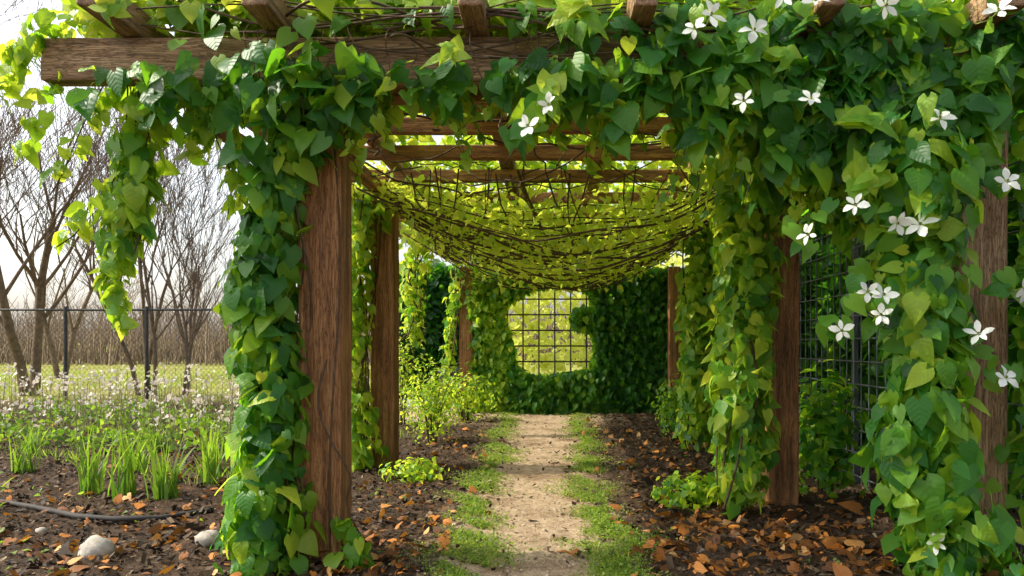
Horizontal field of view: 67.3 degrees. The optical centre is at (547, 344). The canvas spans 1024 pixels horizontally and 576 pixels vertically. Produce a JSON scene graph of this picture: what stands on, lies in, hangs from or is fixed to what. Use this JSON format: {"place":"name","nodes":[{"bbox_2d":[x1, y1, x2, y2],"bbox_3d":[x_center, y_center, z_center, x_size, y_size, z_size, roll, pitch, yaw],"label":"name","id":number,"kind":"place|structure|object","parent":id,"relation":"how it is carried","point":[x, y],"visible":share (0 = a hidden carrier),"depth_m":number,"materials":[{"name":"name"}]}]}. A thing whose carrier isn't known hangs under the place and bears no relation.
{"place":"outdoors","nodes":[
{"label":"outdoors","id":0,"kind":"place"},
{"bbox_2d":[0,367,571,398],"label":"meadow grass","id":1,"kind":"structure","parent":0,"point":[161,372],"depth_m":25.49,"materials":[{"name":"green plant"}]},
{"bbox_2d":[0,0,686,342],"label":"sky","id":2,"kind":"structure","parent":0,"point":[10,264],"materials":[{"name":"white"}]},
{"bbox_2d":[438,366,459,397],"bbox_3d":[-2.000,0.830,15.900,0.560,0.750,0.560,0,0,0],"label":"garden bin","id":3,"kind":"object","parent":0,"point":[453,373],"visible":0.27,"depth_m":15.70,"materials":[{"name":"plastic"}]},
{"bbox_2d":[0,343,1023,575],"bbox_3d":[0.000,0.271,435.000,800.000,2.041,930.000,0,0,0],"label":"ground","id":4,"kind":"structure","parent":0,"point":[538,474],"depth_m":5.97,"materials":[{"name":"soil"}]},
{"bbox_2d":[4,425,43,473],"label":"iris plant","id":5,"kind":"object","parent":4,"relation":"on","point":[23,466],"visible":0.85,"depth_m":7.19,"materials":[{"name":"green plant"}]},
{"bbox_2d":[0,0,50,164],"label":"bare tree","id":6,"kind":"object","parent":4,"relation":"on","point":[11,20],"visible":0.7,"depth_m":17.03,"materials":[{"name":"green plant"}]},
{"bbox_2d":[15,421,50,452],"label":"iris plant","id":7,"kind":"object","parent":4,"relation":"on","point":[27,440],"visible":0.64,"depth_m":8.60,"materials":[{"name":"green plant"}]},
{"bbox_2d":[35,527,47,532],"bbox_3d":[-3.297,1.218,5.000,0.068,0.056,0.062,0,0,-34],"label":"fieldstone","id":8,"kind":"object","parent":4,"relation":"on","point":[41,529],"visible":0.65,"depth_m":4.99,"materials":[{"name":"white stone"}]},
{"bbox_2d":[0,125,162,378],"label":"bare tree","id":9,"kind":"object","parent":4,"relation":"on","point":[84,305],"visible":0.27,"depth_m":27.74,"materials":[{"name":"brown plant"}]},
{"bbox_2d":[59,425,115,495],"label":"iris plant","id":10,"kind":"object","parent":4,"relation":"on","point":[87,482],"visible":0.88,"depth_m":6.28,"materials":[{"name":"green plant"}]},
{"bbox_2d":[0,0,188,395],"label":"bare tree","id":11,"kind":"object","parent":4,"relation":"on","point":[41,282],"visible":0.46,"depth_m":18.03,"materials":[{"name":"brown plant"}]},
{"bbox_2d":[77,535,116,558],"bbox_3d":[-2.612,1.185,4.457,0.209,0.161,0.162,0,0,0],"label":"fieldstone","id":12,"kind":"object","parent":4,"relation":"on","point":[97,545],"visible":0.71,"depth_m":4.41,"materials":[{"name":"white stone"}]},
{"bbox_2d":[0,499,225,521],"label":"garden hose","id":13,"kind":"object","parent":4,"relation":"on","point":[91,516],"visible":0.66,"depth_m":5.40,"materials":[{"name":"rubber"}]},
{"bbox_2d":[104,420,146,499],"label":"iris plant","id":14,"kind":"object","parent":4,"relation":"on","point":[126,485],"visible":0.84,"depth_m":6.12,"materials":[{"name":"green plant"}]},
{"bbox_2d":[25,21,246,395],"bbox_3d":[-9.241,-3.183,18.170,5.141,8.895,6.009,0,0,-32],"label":"bare tree","id":15,"kind":"object","parent":4,"relation":"on","point":[145,292],"visible":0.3,"depth_m":18.30,"materials":[{"name":"brown plant"}]},
{"bbox_2d":[117,433,157,472],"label":"iris plant","id":16,"kind":"object","parent":4,"relation":"on","point":[144,461],"visible":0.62,"depth_m":7.30,"materials":[{"name":"green plant"}]},
{"bbox_2d":[137,421,166,452],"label":"iris plant","id":17,"kind":"object","parent":4,"relation":"on","point":[158,442],"visible":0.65,"depth_m":8.80,"materials":[{"name":"green plant"}]},
{"bbox_2d":[133,432,194,500],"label":"iris plant","id":18,"kind":"object","parent":4,"relation":"on","point":[161,487],"visible":0.84,"depth_m":5.99,"materials":[{"name":"green plant"}]},
{"bbox_2d":[90,142,248,397],"bbox_3d":[-8.689,-2.276,18.465,3.912,7.064,3.882,0,0,0],"label":"bare tree","id":19,"kind":"object","parent":4,"relation":"on","point":[187,350],"visible":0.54,"depth_m":18.28,"materials":[{"name":"brown plant"}]},
{"bbox_2d":[0,361,399,453],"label":"flower bed","id":20,"kind":"object","parent":4,"relation":"on","point":[201,420],"visible":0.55,"depth_m":10.49,"materials":[{"name":"plant"},{"name":"leaf"}]},
{"bbox_2d":[0,306,402,399],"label":"chainlink fence","id":21,"kind":"object","parent":4,"relation":"on","point":[66,343],"visible":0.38,"depth_m":17.00,"materials":[{"name":"metal"}]},
{"bbox_2d":[188,430,225,484],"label":"iris plant","id":22,"kind":"object","parent":4,"relation":"on","point":[208,464],"visible":0.85,"depth_m":6.67,"materials":[{"name":"green plant"}]},
{"bbox_2d":[195,530,220,546],"bbox_3d":[-2.100,1.205,4.747,0.158,0.108,0.128,0,0,0],"label":"fieldstone","id":23,"kind":"object","parent":4,"relation":"on","point":[205,538],"visible":0.74,"depth_m":4.71,"materials":[{"name":"white stone"}]},
{"bbox_2d":[195,427,228,470],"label":"iris plant","id":24,"kind":"object","parent":4,"relation":"on","point":[211,441],"visible":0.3,"depth_m":7.50,"materials":[{"name":"green plant"}]},
{"bbox_2d":[0,398,451,486],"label":"garden weeds","id":25,"kind":"object","parent":4,"relation":"on","point":[114,460],"visible":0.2,"depth_m":8.15,"materials":[{"name":"green plant"}]},
{"bbox_2d":[0,239,580,365],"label":"distant trees","id":26,"kind":"object","parent":4,"relation":"on","point":[130,298],"visible":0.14,"depth_m":54.62,"materials":[{"name":"brown plant"}]},
{"bbox_2d":[0,296,591,364],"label":"distant brush","id":27,"kind":"object","parent":4,"relation":"on","point":[166,350],"visible":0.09,"depth_m":47.80,"materials":[{"name":"brown plant"}]},
{"bbox_2d":[369,399,453,406],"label":"paving slab","id":28,"kind":"structure","parent":4,"relation":"on","point":[412,402],"depth_m":15.89,"materials":[{"name":"stone"}]},
{"bbox_2d":[399,322,427,424],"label":"leafy shrub","id":29,"kind":"object","parent":4,"relation":"on","point":[402,381],"visible":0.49,"depth_m":11.44,"materials":[{"name":"green plant"}]},
{"bbox_2d":[378,456,449,483],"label":"leafy shrub","id":30,"kind":"object","parent":4,"relation":"on","point":[407,471],"visible":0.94,"depth_m":6.91,"materials":[{"name":"green plant"}]},
{"bbox_2d":[403,353,465,444],"bbox_3d":[-1.416,0.697,9.606,0.789,1.174,0.742,0,0,0],"label":"leafy shrub","id":31,"kind":"object","parent":4,"relation":"on","point":[428,406],"visible":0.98,"depth_m":9.53,"materials":[{"name":"green plant"}]},
{"bbox_2d":[399,258,470,397],"bbox_3d":[-2.430,-0.285,17.687,2.848,3.429,1.448,0,0,0],"label":"evergreen hedge","id":32,"kind":"object","parent":4,"relation":"on","point":[439,280],"visible":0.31,"depth_m":17.27,"materials":[{"name":"green plant"}]},
{"bbox_2d":[435,368,500,422],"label":"leafy shrub","id":33,"kind":"object","parent":4,"relation":"on","point":[469,399],"visible":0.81,"depth_m":12.09,"materials":[{"name":"green plant"}]},
{"bbox_2d":[0,418,1018,575],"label":"fallen leaves","id":34,"kind":"object","parent":4,"relation":"on","point":[832,542],"visible":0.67,"depth_m":4.70,"materials":[{"name":"brown plant"}]},
{"bbox_2d":[0,403,1023,575],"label":"bark mulch","id":35,"kind":"object","parent":4,"relation":"on","point":[64,549],"visible":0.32,"depth_m":5.46,"materials":[{"name":"brown wood"}]},
{"bbox_2d":[0,425,1023,574],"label":"seedlings","id":36,"kind":"object","parent":4,"relation":"on","point":[201,519],"visible":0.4,"depth_m":5.44,"materials":[{"name":"green plant"}]},
{"bbox_2d":[381,410,677,575],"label":"grass verge","id":37,"kind":"object","parent":4,"relation":"on","point":[474,507],"depth_m":5.21,"materials":[{"name":"green plant"}]},
{"bbox_2d":[41,0,1023,562],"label":"wooden pergola","id":38,"kind":"object","parent":4,"relation":"on","point":[67,58],"visible":0.17,"depth_m":4.34,"materials":[{"name":"brown wood"}]},
{"bbox_2d":[0,8,248,341],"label":"hanging vine","id":39,"kind":"object","parent":38,"relation":"hanging from","point":[131,185],"visible":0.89,"depth_m":4.22,"materials":[{"name":"green plant"}]},
{"bbox_2d":[209,64,384,575],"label":"climbing vine","id":40,"kind":"object","parent":38,"relation":"attached to","point":[263,530],"visible":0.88,"depth_m":4.14,"materials":[{"name":"green plant"}]},
{"bbox_2d":[351,183,398,471],"bbox_3d":[-1.820,-0.157,7.524,0.704,2.999,0.627,0,0,0],"label":"climbing vine","id":41,"kind":"object","parent":38,"relation":"attached to","point":[363,242],"visible":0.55,"depth_m":7.43,"materials":[{"name":"green plant"}]},
{"bbox_2d":[399,225,444,348],"bbox_3d":[-1.766,-0.810,10.511,0.688,1.759,0.672,0,0,0],"label":"climbing vine","id":42,"kind":"object","parent":38,"relation":"attached to","point":[415,308],"visible":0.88,"depth_m":10.43,"materials":[{"name":"green plant"}]},
{"bbox_2d":[438,260,472,409],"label":"climbing vine","id":43,"kind":"object","parent":38,"relation":"attached to","point":[449,323],"visible":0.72,"depth_m":13.55,"materials":[{"name":"green plant"}]},
{"bbox_2d":[48,0,997,298],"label":"canopy vine","id":44,"kind":"object","parent":38,"relation":"attached to","point":[558,250],"visible":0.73,"depth_m":7.15,"materials":[{"name":"green plant"}]},
{"bbox_2d":[66,0,1023,575],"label":"flowering vine","id":45,"kind":"object","parent":38,"relation":"attached to","point":[842,124],"visible":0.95,"depth_m":3.98,"materials":[{"name":"green plant"}]},
{"bbox_2d":[666,199,726,452],"bbox_3d":[1.730,-0.236,8.673,0.850,2.953,0.765,0,0,0],"label":"climbing vine","id":46,"kind":"object","parent":38,"relation":"attached to","point":[694,413],"visible":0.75,"depth_m":8.48,"materials":[{"name":"green plant"}]},
{"bbox_2d":[691,151,788,519],"bbox_3d":[1.487,-0.230,5.608,0.872,2.950,0.706,0,0,-42],"label":"climbing vine","id":47,"kind":"object","parent":38,"relation":"attached to","point":[743,446],"visible":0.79,"depth_m":5.44,"materials":[{"name":"green plant"}]},
{"bbox_2d":[508,252,689,375],"bbox_3d":[1.202,-0.616,20.771,6.419,4.176,2.054,0,0,0],"label":"garden shrubbery","id":48,"kind":"object","parent":4,"relation":"on","point":[530,307],"visible":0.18,"depth_m":20.47,"materials":[{"name":"green plant"}]},
{"bbox_2d":[651,373,682,440],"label":"leafy shrub","id":49,"kind":"object","parent":4,"relation":"on","point":[670,414],"visible":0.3,"depth_m":9.81,"materials":[{"name":"green plant"}]},
{"bbox_2d":[650,470,754,512],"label":"leafy shrub","id":50,"kind":"object","parent":4,"relation":"on","point":[693,489],"visible":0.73,"depth_m":5.78,"materials":[{"name":"green plant"}]},
{"bbox_2d":[484,159,1023,556],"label":"wire trellis","id":51,"kind":"object","parent":4,"relation":"on","point":[854,316],"visible":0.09,"depth_m":7.29,"materials":[{"name":"black metal"}]},
{"bbox_2d":[463,266,688,414],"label":"leaves","id":52,"kind":"object","parent":51,"relation":"attached to","point":[628,326],"visible":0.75,"depth_m":13.56,"materials":[{"name":"green plant"}]},
{"bbox_2d":[799,359,872,497],"bbox_3d":[2.234,0.714,6.109,0.680,1.188,0.676,0,0,0],"label":"leafy shrub","id":53,"kind":"object","parent":4,"relation":"on","point":[828,437],"visible":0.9,"depth_m":5.98,"materials":[{"name":"green plant"}]},
{"bbox_2d":[799,109,1023,510],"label":"evergreen hedge","id":54,"kind":"object","parent":4,"relation":"on","point":[1013,239],"visible":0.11,"depth_m":8.76,"materials":[{"name":"green plant"}]},
{"bbox_2d":[416,414,638,575],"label":"path gravel","id":55,"kind":"structure","parent":0,"point":[545,530],"depth_m":5.59,"materials":[{"name":"beige gravel"}]}
]}

